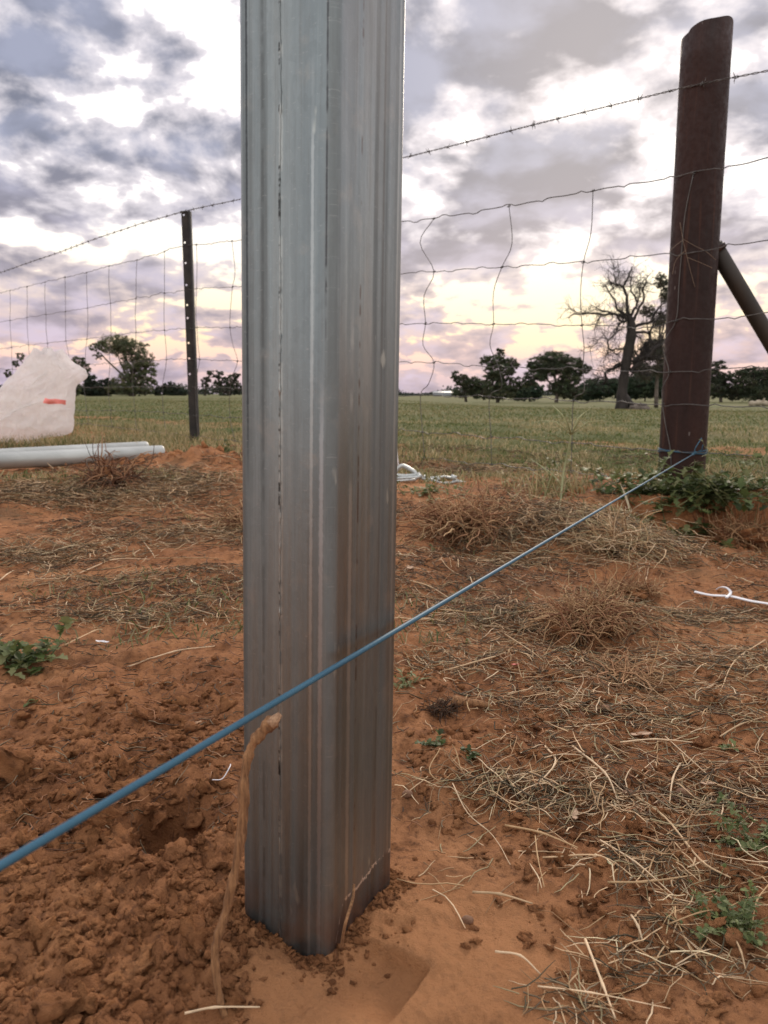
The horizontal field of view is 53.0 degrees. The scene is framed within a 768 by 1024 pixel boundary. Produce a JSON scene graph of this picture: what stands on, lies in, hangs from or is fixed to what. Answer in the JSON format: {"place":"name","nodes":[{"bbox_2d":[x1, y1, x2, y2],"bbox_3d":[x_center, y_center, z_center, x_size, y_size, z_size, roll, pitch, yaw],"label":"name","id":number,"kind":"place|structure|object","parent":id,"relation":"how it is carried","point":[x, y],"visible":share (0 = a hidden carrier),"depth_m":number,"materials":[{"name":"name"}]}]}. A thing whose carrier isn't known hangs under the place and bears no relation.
{"place":"outdoors","nodes":[
{"label":"outdoors","id":0,"kind":"place"},
{"bbox_2d":[0,394,767,1023],"bbox_3d":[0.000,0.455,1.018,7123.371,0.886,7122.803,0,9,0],"label":"ground","id":1,"kind":"structure","parent":0,"point":[444,978],"depth_m":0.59,"materials":[{"name":"soil"}]},
{"bbox_2d":[0,868,20,882],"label":"soil clod","id":2,"kind":"object","parent":1,"relation":"on","point":[10,876],"visible":1,"depth_m":0.46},
{"bbox_2d":[0,747,33,784],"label":"soil clod","id":3,"kind":"object","parent":1,"relation":"on","point":[14,763],"visible":0.96,"depth_m":0.59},
{"bbox_2d":[12,929,28,937],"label":"soil clod","id":4,"kind":"object","parent":1,"relation":"on","point":[18,933],"visible":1,"depth_m":0.42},
{"bbox_2d":[16,911,28,923],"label":"soil clod","id":5,"kind":"object","parent":1,"relation":"on","point":[22,917],"visible":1,"depth_m":0.43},
{"bbox_2d":[0,616,77,678],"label":"weed","id":6,"kind":"object","parent":1,"relation":"on","point":[10,650],"visible":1,"depth_m":0.81,"materials":[{"name":"green plant"}]},
{"bbox_2d":[0,347,87,442],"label":"plastic bag","id":7,"kind":"object","parent":1,"relation":"on","point":[37,392],"visible":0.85,"depth_m":4.62,"materials":[{"name":"plastic"}]},
{"bbox_2d":[3,353,90,396],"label":"eucalyptus tree","id":8,"kind":"object","parent":1,"relation":"on","point":[73,359],"visible":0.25,"depth_m":93.30,"materials":[{"name":"green plant"}]},
{"bbox_2d":[33,763,64,782],"bbox_3d":[-0.257,0.199,0.588,0.024,0.011,0.010,-25,-2,-32],"label":"soil clod","id":9,"kind":"object","parent":1,"relation":"on","point":[53,768],"visible":1,"depth_m":0.59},
{"bbox_2d":[54,865,70,880],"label":"soil clod","id":10,"kind":"object","parent":1,"relation":"on","point":[61,872],"visible":1,"depth_m":0.47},
{"bbox_2d":[0,441,148,451],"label":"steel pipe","id":11,"kind":"object","parent":1,"relation":"on","point":[110,445],"visible":0.41,"depth_m":3.51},
{"bbox_2d":[0,445,164,469],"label":"steel pipe","id":12,"kind":"object","parent":1,"relation":"on","point":[27,459],"visible":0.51,"depth_m":3.07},
{"bbox_2d":[75,851,103,865],"bbox_3d":[-0.184,0.220,0.482,0.016,0.012,0.009,0,9,-3],"label":"soil clod","id":13,"kind":"object","parent":1,"relation":"on","point":[90,858],"visible":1,"depth_m":0.48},
{"bbox_2d":[79,374,102,395],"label":"bush","id":14,"kind":"object","parent":1,"relation":"on","point":[90,383],"visible":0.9,"depth_m":103.09,"materials":[{"name":"green plant"}]},
{"bbox_2d":[60,804,121,827],"bbox_3d":[-0.197,0.202,0.518,0.046,0.018,0.016,1,9,6],"label":"soil clod","id":15,"kind":"object","parent":1,"relation":"on","point":[109,814],"visible":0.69,"depth_m":0.51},
{"bbox_2d":[90,882,102,900],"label":"soil clod","id":16,"kind":"object","parent":1,"relation":"on","point":[96,891],"visible":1,"depth_m":0.45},
{"bbox_2d":[100,857,112,873],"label":"soil clod","id":17,"kind":"object","parent":1,"relation":"on","point":[107,863],"visible":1,"depth_m":0.47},
{"bbox_2d":[99,378,118,395],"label":"bush","id":18,"kind":"object","parent":1,"relation":"on","point":[103,391],"visible":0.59,"depth_m":103.25,"materials":[{"name":"green plant"}]},
{"bbox_2d":[59,434,162,500],"bbox_3d":[-0.832,-0.111,2.338,0.292,0.261,0.310,0,9,0],"label":"root clump","id":19,"kind":"object","parent":1,"relation":"on","point":[106,471],"visible":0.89,"depth_m":2.31,"materials":[{"name":"plant"}]},
{"bbox_2d":[88,331,159,395],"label":"eucalyptus tree","id":20,"kind":"object","parent":1,"relation":"on","point":[125,347],"visible":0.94,"depth_m":97.83,"materials":[{"name":"green plant"}]},
{"bbox_2d":[108,777,152,790],"bbox_3d":[-0.187,0.202,0.570,0.033,0.007,0.010,2,46,-29],"label":"soil clod","id":21,"kind":"object","parent":1,"relation":"on","point":[116,786],"visible":0.5,"depth_m":0.57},
{"bbox_2d":[124,850,142,863],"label":"soil clod","id":22,"kind":"object","parent":1,"relation":"on","point":[131,854],"visible":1,"depth_m":0.48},
{"bbox_2d":[129,913,141,935],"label":"soil clod","id":23,"kind":"object","parent":1,"relation":"on","point":[135,927],"visible":1,"depth_m":0.43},
{"bbox_2d":[143,802,161,814],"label":"soil clod","id":24,"kind":"object","parent":1,"relation":"on","point":[149,807],"visible":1,"depth_m":0.56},
{"bbox_2d":[150,810,167,831],"bbox_3d":[-0.163,0.223,0.558,0.015,0.009,0.014,-17,26,-6],"label":"soil clod","id":25,"kind":"object","parent":1,"relation":"on","point":[159,819],"visible":1,"depth_m":0.56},
{"bbox_2d":[151,380,166,395],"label":"bush","id":26,"kind":"object","parent":1,"relation":"on","point":[158,391],"visible":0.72,"depth_m":103.51,"materials":[{"name":"green plant"}]},
{"bbox_2d":[155,904,167,916],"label":"soil clod","id":27,"kind":"object","parent":1,"relation":"on","point":[160,911],"visible":1,"depth_m":0.43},
{"bbox_2d":[159,953,179,975],"bbox_3d":[-0.109,0.232,0.395,0.012,0.008,0.010,20,-12,-34],"label":"soil clod","id":28,"kind":"object","parent":1,"relation":"on","point":[169,964],"visible":1,"depth_m":0.39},
{"bbox_2d":[127,646,213,667],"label":"straw stalk","id":29,"kind":"object","parent":1,"relation":"on","point":[168,653],"visible":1,"depth_m":0.86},
{"bbox_2d":[166,919,180,935],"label":"soil clod","id":30,"kind":"object","parent":1,"relation":"on","point":[173,926],"visible":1,"depth_m":0.42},
{"bbox_2d":[161,381,187,395],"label":"bush","id":31,"kind":"object","parent":1,"relation":"on","point":[175,391],"visible":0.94,"depth_m":103.12,"materials":[{"name":"green plant"}]},
{"bbox_2d":[180,211,199,441],"bbox_3d":[-1.153,-0.956,4.591,0.063,1.600,0.040,0,9,0],"label":"star picket","id":32,"kind":"object","parent":1,"relation":"on","point":[189,297],"visible":0.95,"depth_m":4.56,"materials":[{"name":"black metal"}]},
{"bbox_2d":[187,786,203,798],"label":"soil clod","id":33,"kind":"object","parent":1,"relation":"on","point":[197,794],"visible":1,"depth_m":0.57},
{"bbox_2d":[181,498,242,529],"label":"root clump","id":34,"kind":"object","parent":1,"relation":"on","point":[233,518],"visible":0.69,"depth_m":1.67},
{"bbox_2d":[199,370,241,395],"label":"trees","id":35,"kind":"object","parent":1,"relation":"on","point":[235,383],"visible":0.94,"depth_m":108.27,"materials":[{"name":"green plant"}]},
{"bbox_2d":[185,1006,259,1014],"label":"straw stalk","id":36,"kind":"object","parent":1,"relation":"on","point":[202,1009],"visible":1,"depth_m":0.37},
{"bbox_2d":[222,927,233,942],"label":"soil clod","id":37,"kind":"object","parent":1,"relation":"on","point":[227,937],"visible":0.98,"depth_m":0.41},
{"bbox_2d":[232,933,249,945],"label":"soil clod","id":38,"kind":"object","parent":1,"relation":"on","point":[239,938],"visible":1,"depth_m":0.41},
{"bbox_2d":[238,980,250,992],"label":"soil clod","id":39,"kind":"object","parent":1,"relation":"on","point":[245,987],"visible":1,"depth_m":0.38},
{"bbox_2d":[211,712,281,1018],"bbox_3d":[-0.067,0.172,0.375,0.038,0.151,0.014,-7,11,-40],"label":"root stick","id":40,"kind":"object","parent":1,"relation":"on","point":[269,724],"visible":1,"depth_m":0.37,"materials":[{"name":"brown wood"}]},
{"bbox_2d":[240,0,404,955],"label":"steel post","id":41,"kind":"object","parent":1,"relation":"on","point":[322,92],"visible":0.91,"depth_m":0.40,"materials":[{"name":"metal"}]},
{"bbox_2d":[339,884,354,951],"bbox_3d":[-0.020,0.220,0.412,0.008,0.032,0.022,0,9,0],"label":"root fibre","id":42,"kind":"object","parent":1,"relation":"on","point":[347,918],"visible":1,"depth_m":0.41,"materials":[{"name":"plant"}]},
{"bbox_2d":[0,382,727,395],"bbox_3d":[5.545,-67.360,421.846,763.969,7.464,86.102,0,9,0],"label":"wood","id":43,"kind":"object","parent":1,"relation":"on","point":[431,393],"visible":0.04,"depth_m":401.44,"materials":[{"name":"green plant"}]},
{"bbox_2d":[0,443,767,1023],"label":"straw litter","id":44,"kind":"object","parent":1,"relation":"on","point":[20,491],"visible":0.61,"depth_m":0.93,"materials":[{"name":"plant"}]},
{"bbox_2d":[393,668,425,689],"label":"weed","id":45,"kind":"object","parent":1,"relation":"on","point":[408,684],"visible":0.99,"depth_m":0.79,"materials":[{"name":"green plant"}]},
{"bbox_2d":[397,453,422,481],"bbox_3d":[0.077,-0.176,2.654,0.114,0.141,0.087,0,9,0],"label":"wire strainer","id":46,"kind":"object","parent":1,"relation":"on","point":[414,476],"visible":0.72,"depth_m":2.66,"materials":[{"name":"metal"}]},
{"bbox_2d":[415,729,445,748],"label":"weed","id":47,"kind":"object","parent":1,"relation":"on","point":[436,743],"visible":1,"depth_m":0.65,"materials":[{"name":"green plant"}]},
{"bbox_2d":[397,475,470,502],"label":"weed","id":48,"kind":"object","parent":1,"relation":"on","point":[425,490],"visible":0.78,"depth_m":2.36,"materials":[{"name":"green plant"}]},
{"bbox_2d":[413,692,469,725],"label":"root clump","id":49,"kind":"object","parent":1,"relation":"on","point":[438,706],"visible":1,"depth_m":0.72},
{"bbox_2d":[421,475,465,483],"bbox_3d":[0.212,-0.116,2.743,0.157,0.036,0.065,0,9,0],"label":"wire strainer","id":50,"kind":"object","parent":1,"relation":"on","point":[452,477],"visible":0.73,"depth_m":2.73,"materials":[{"name":"metal"}]},
{"bbox_2d":[461,915,473,924],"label":"pebble","id":51,"kind":"object","parent":1,"relation":"on","point":[467,919],"visible":1,"depth_m":0.44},
{"bbox_2d":[450,370,488,401],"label":"eucalyptus tree","id":52,"kind":"object","parent":1,"relation":"on","point":[468,385],"visible":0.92,"depth_m":80.57,"materials":[{"name":"green plant"}]},
{"bbox_2d":[460,744,481,762],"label":"weed","id":53,"kind":"object","parent":1,"relation":"on","point":[473,754],"visible":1,"depth_m":0.63,"materials":[{"name":"green plant"}]},
{"bbox_2d":[452,695,492,707],"bbox_3d":[0.084,0.180,0.733,0.039,0.012,0.012,0,9,0],"label":"wood chip","id":54,"kind":"object","parent":1,"relation":"on","point":[460,700],"visible":0.99,"depth_m":0.73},
{"bbox_2d":[396,473,555,552],"bbox_3d":[0.170,0.004,1.578,0.357,0.168,0.343,-6,10,-34],"label":"root clump","id":55,"kind":"object","parent":1,"relation":"on","point":[447,523],"visible":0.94,"depth_m":1.57,"materials":[{"name":"plant"}]},
{"bbox_2d":[452,783,510,864],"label":"straw stalk","id":56,"kind":"object","parent":1,"relation":"on","point":[476,821],"visible":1,"depth_m":0.55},
{"bbox_2d":[440,649,522,671],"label":"straw stalk","id":57,"kind":"object","parent":1,"relation":"on","point":[474,662],"visible":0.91,"depth_m":0.85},
{"bbox_2d":[478,348,524,402],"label":"eucalyptus tree","id":58,"kind":"object","parent":1,"relation":"on","point":[506,390],"visible":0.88,"depth_m":76.41,"materials":[{"name":"green plant"}]},
{"bbox_2d":[472,891,532,903],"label":"straw stalk","id":59,"kind":"object","parent":1,"relation":"on","point":[488,892],"visible":1,"depth_m":0.46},
{"bbox_2d":[495,950,540,973],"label":"straw stalk","id":60,"kind":"object","parent":1,"relation":"on","point":[512,953],"visible":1,"depth_m":0.41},
{"bbox_2d":[511,382,545,401],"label":"bush","id":61,"kind":"object","parent":1,"relation":"on","point":[530,392],"visible":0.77,"depth_m":88.32,"materials":[{"name":"green plant"}]},
{"bbox_2d":[468,753,595,790],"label":"straw stalk","id":62,"kind":"object","parent":1,"relation":"on","point":[546,767],"visible":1,"depth_m":0.61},
{"bbox_2d":[504,824,577,847],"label":"straw stalk","id":63,"kind":"object","parent":1,"relation":"on","point":[527,829],"visible":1,"depth_m":0.52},
{"bbox_2d":[526,461,558,499],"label":"grass stalk","id":64,"kind":"object","parent":1,"relation":"on","point":[544,479],"depth_m":2.12,"materials":[{"name":"plant"}]},
{"bbox_2d":[532,452,574,471],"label":"weed","id":65,"kind":"object","parent":1,"relation":"on","point":[556,464],"visible":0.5,"depth_m":3.13,"materials":[{"name":"green plant"}]},
{"bbox_2d":[521,350,591,402],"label":"eucalyptus tree","id":66,"kind":"object","parent":1,"relation":"on","point":[563,386],"visible":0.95,"depth_m":74.38,"materials":[{"name":"green plant"}]},
{"bbox_2d":[540,405,602,499],"bbox_3d":[0.514,-0.160,2.144,0.148,0.270,0.128,-8,12,-44],"label":"grass stalk","id":67,"kind":"object","parent":1,"relation":"on","point":[571,433],"depth_m":2.14,"materials":[{"name":"plant"}]},
{"bbox_2d":[581,964,597,982],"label":"soil clod","id":68,"kind":"object","parent":1,"relation":"on","point":[589,976],"visible":1,"depth_m":0.40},
{"bbox_2d":[543,854,635,878],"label":"straw stalk","id":69,"kind":"object","parent":1,"relation":"on","point":[587,855],"visible":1,"depth_m":0.50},
{"bbox_2d":[569,377,618,400],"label":"bush","id":70,"kind":"object","parent":1,"relation":"on","point":[602,395],"visible":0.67,"depth_m":86.14,"materials":[{"name":"green plant"}]},
{"bbox_2d":[515,567,673,655],"bbox_3d":[0.267,0.124,1.003,0.197,0.098,0.176,-5,10,-29],"label":"clump","id":71,"kind":"object","parent":1,"relation":"on","point":[585,620],"visible":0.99,"depth_m":0.98,"materials":[{"name":"plant"}]},
{"bbox_2d":[572,745,618,804],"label":"straw stalk","id":72,"kind":"object","parent":1,"relation":"on","point":[596,764],"visible":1,"depth_m":0.60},
{"bbox_2d":[584,938,615,1018],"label":"straw stalk","id":73,"kind":"object","parent":1,"relation":"on","point":[596,967],"visible":1,"depth_m":0.39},
{"bbox_2d":[538,985,670,1008],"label":"straw stalk","id":74,"kind":"object","parent":1,"relation":"on","point":[590,992],"visible":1,"depth_m":0.38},
{"bbox_2d":[601,927,615,937],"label":"soil clod","id":75,"kind":"object","parent":1,"relation":"on","point":[608,932],"visible":1,"depth_m":0.43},
{"bbox_2d":[556,253,666,408],"bbox_3d":[11.850,-9.098,39.123,6.683,8.168,3.545,0,9,0],"label":"dead tree","id":76,"kind":"object","parent":1,"relation":"on","point":[628,348],"visible":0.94,"depth_m":38.94,"materials":[{"name":"plant"}]},
{"bbox_2d":[608,962,621,975],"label":"soil clod","id":77,"kind":"object","parent":1,"relation":"on","point":[613,966],"visible":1,"depth_m":0.40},
{"bbox_2d":[547,492,691,575],"bbox_3d":[0.464,0.025,1.485,0.274,0.140,0.254,3,9,22],"label":"clump","id":78,"kind":"object","parent":1,"relation":"on","point":[614,540],"visible":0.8,"depth_m":1.47,"materials":[{"name":"plant"}]},
{"bbox_2d":[574,450,676,505],"bbox_3d":[0.755,-0.109,2.314,0.293,0.159,0.294,-4,10,-27],"label":"weed","id":79,"kind":"object","parent":1,"relation":"on","point":[643,477],"visible":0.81,"depth_m":2.27,"materials":[{"name":"green plant"}]},
{"bbox_2d":[579,558,676,607],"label":"clump","id":80,"kind":"object","parent":1,"relation":"on","point":[637,588],"visible":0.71,"depth_m":1.26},
{"bbox_2d":[558,621,708,701],"bbox_3d":[0.260,0.156,0.850,0.150,0.074,0.155,-5,10,-30],"label":"clump","id":81,"kind":"object","parent":1,"relation":"on","point":[624,675],"visible":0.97,"depth_m":0.85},
{"bbox_2d":[600,839,672,894],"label":"straw stalk","id":82,"kind":"object","parent":1,"relation":"on","point":[634,861],"visible":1,"depth_m":0.49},
{"bbox_2d":[620,484,659,520],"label":"grass stalk","id":83,"kind":"object","parent":1,"relation":"on","point":[628,504],"depth_m":2.04,"materials":[{"name":"plant"}]},
{"bbox_2d":[633,819,653,833],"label":"soil clod","id":84,"kind":"object","parent":1,"relation":"on","point":[642,829],"visible":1,"depth_m":0.53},
{"bbox_2d":[627,374,662,400],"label":"bush","id":85,"kind":"object","parent":1,"relation":"on","point":[639,391],"visible":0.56,"depth_m":85.92,"materials":[{"name":"green plant"}]},
{"bbox_2d":[641,986,653,1003],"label":"soil clod","id":86,"kind":"object","parent":1,"relation":"on","point":[647,997],"visible":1,"depth_m":0.38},
{"bbox_2d":[631,271,667,407],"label":"casuarina tree","id":87,"kind":"object","parent":1,"relation":"on","point":[662,283],"visible":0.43,"depth_m":50.73,"materials":[{"name":"green plant"}]},
{"bbox_2d":[608,874,697,883],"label":"straw stalk","id":88,"kind":"object","parent":1,"relation":"on","point":[627,882],"visible":1,"depth_m":0.47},
{"bbox_2d":[620,738,692,742],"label":"straw stalk","id":89,"kind":"object","parent":1,"relation":"on","point":[652,739],"visible":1,"depth_m":0.67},
{"bbox_2d":[658,922,675,945],"bbox_3d":[0.156,0.233,0.425,0.010,0.008,0.022,4,17,19],"label":"soil clod","id":90,"kind":"object","parent":1,"relation":"on","point":[670,932],"visible":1,"depth_m":0.42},
{"bbox_2d":[668,957,684,973],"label":"soil clod","id":91,"kind":"object","parent":1,"relation":"on","point":[673,961],"visible":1,"depth_m":0.41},
{"bbox_2d":[632,794,730,877],"bbox_3d":[0.197,0.216,0.523,0.010,0.008,0.114,-1,9,-9],"label":"straw stalk","id":92,"kind":"object","parent":1,"relation":"on","point":[677,831],"visible":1,"depth_m":0.51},
{"bbox_2d":[604,453,767,548],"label":"weed","id":93,"kind":"object","parent":1,"relation":"on","point":[698,497],"visible":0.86,"depth_m":2.18,"materials":[{"name":"green plant"}]},
{"bbox_2d":[657,16,733,484],"bbox_3d":[0.990,-0.667,2.484,0.147,1.666,0.147,0,9,0],"label":"rusty post","id":94,"kind":"object","parent":1,"relation":"on","point":[702,111],"visible":0.81,"depth_m":2.40,"materials":[{"name":"metal"}]},
{"bbox_2d":[0,438,707,871],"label":"blue wire","id":95,"kind":"object","parent":94,"relation":"attached to","point":[84,816],"visible":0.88,"depth_m":0.30,"materials":[{"name":"metal"}]},
{"bbox_2d":[1,157,767,479],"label":"wire fence","id":96,"kind":"object","parent":94,"relation":"attached to","point":[493,324],"visible":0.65,"depth_m":2.97,"materials":[{"name":"metal"}]},
{"bbox_2d":[1,70,767,273],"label":"barbed wire","id":97,"kind":"object","parent":94,"relation":"attached to","point":[558,118],"visible":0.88,"depth_m":2.77,"materials":[{"name":"metal"}]},
{"bbox_2d":[718,240,767,353],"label":"brace pipe","id":98,"kind":"object","parent":94,"relation":"attached to","point":[738,286],"visible":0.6,"depth_m":2.46,"materials":[{"name":"metal"}]},
{"bbox_2d":[690,965,703,979],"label":"soil clod","id":99,"kind":"object","parent":1,"relation":"on","point":[698,970],"visible":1,"depth_m":0.40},
{"bbox_2d":[644,431,767,526],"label":"weed","id":100,"kind":"object","parent":1,"relation":"on","point":[765,456],"visible":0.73,"depth_m":2.18,"materials":[{"name":"green plant"}]},
{"bbox_2d":[697,898,721,916],"bbox_3d":[0.184,0.227,0.442,0.016,0.009,0.008,-13,-7,-12],"label":"soil clod","id":101,"kind":"object","parent":1,"relation":"on","point":[711,906],"visible":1,"depth_m":0.44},
{"bbox_2d":[665,863,767,946],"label":"weed","id":102,"kind":"object","parent":1,"relation":"on","point":[737,920],"visible":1,"depth_m":0.43,"materials":[{"name":"green plant"}]},
{"bbox_2d":[707,916,726,930],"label":"soil clod","id":103,"kind":"object","parent":1,"relation":"on","point":[719,922],"visible":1,"depth_m":0.43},
{"bbox_2d":[680,488,767,553],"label":"clump","id":104,"kind":"object","parent":1,"relation":"on","point":[743,534],"visible":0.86,"depth_m":2.12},
{"bbox_2d":[710,360,743,401],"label":"eucalyptus tree","id":105,"kind":"object","parent":1,"relation":"on","point":[720,385],"visible":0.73,"depth_m":80.40,"materials":[{"name":"green plant"}]},
{"bbox_2d":[717,738,738,751],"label":"weed","id":106,"kind":"object","parent":1,"relation":"on","point":[723,746],"visible":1,"depth_m":0.67,"materials":[{"name":"green plant"}]},
{"bbox_2d":[721,847,738,857],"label":"soil clod","id":107,"kind":"object","parent":1,"relation":"on","point":[729,850],"visible":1,"depth_m":0.49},
{"bbox_2d":[694,586,767,604],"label":"cable tie","id":108,"kind":"object","parent":1,"relation":"on","point":[730,595],"visible":1,"depth_m":1.24,"materials":[{"name":"white plastic"}]},
{"bbox_2d":[705,791,767,855],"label":"weed","id":109,"kind":"object","parent":1,"relation":"on","point":[746,837],"visible":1,"depth_m":0.51,"materials":[{"name":"green plant"}]},
{"bbox_2d":[731,366,767,401],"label":"eucalyptus tree","id":110,"kind":"object","parent":1,"relation":"on","point":[752,388],"visible":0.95,"depth_m":78.36,"materials":[{"name":"green plant"}]},
{"bbox_2d":[748,398,767,405],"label":"log","id":111,"kind":"object","parent":1,"relation":"on","point":[763,402],"visible":0.93,"depth_m":57.46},
{"bbox_2d":[0,417,767,651],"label":"dry grass","id":112,"kind":"structure","parent":0,"point":[166,441],"depth_m":2.82,"materials":[{"name":"plant"}]},
{"bbox_2d":[0,0,767,393],"label":"sky","id":113,"kind":"structure","parent":0,"point":[115,115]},
{"bbox_2d":[66,398,767,487],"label":"field grass","id":114,"kind":"structure","parent":0,"point":[590,428],"depth_m":6.44,"materials":[{"name":"plant"}]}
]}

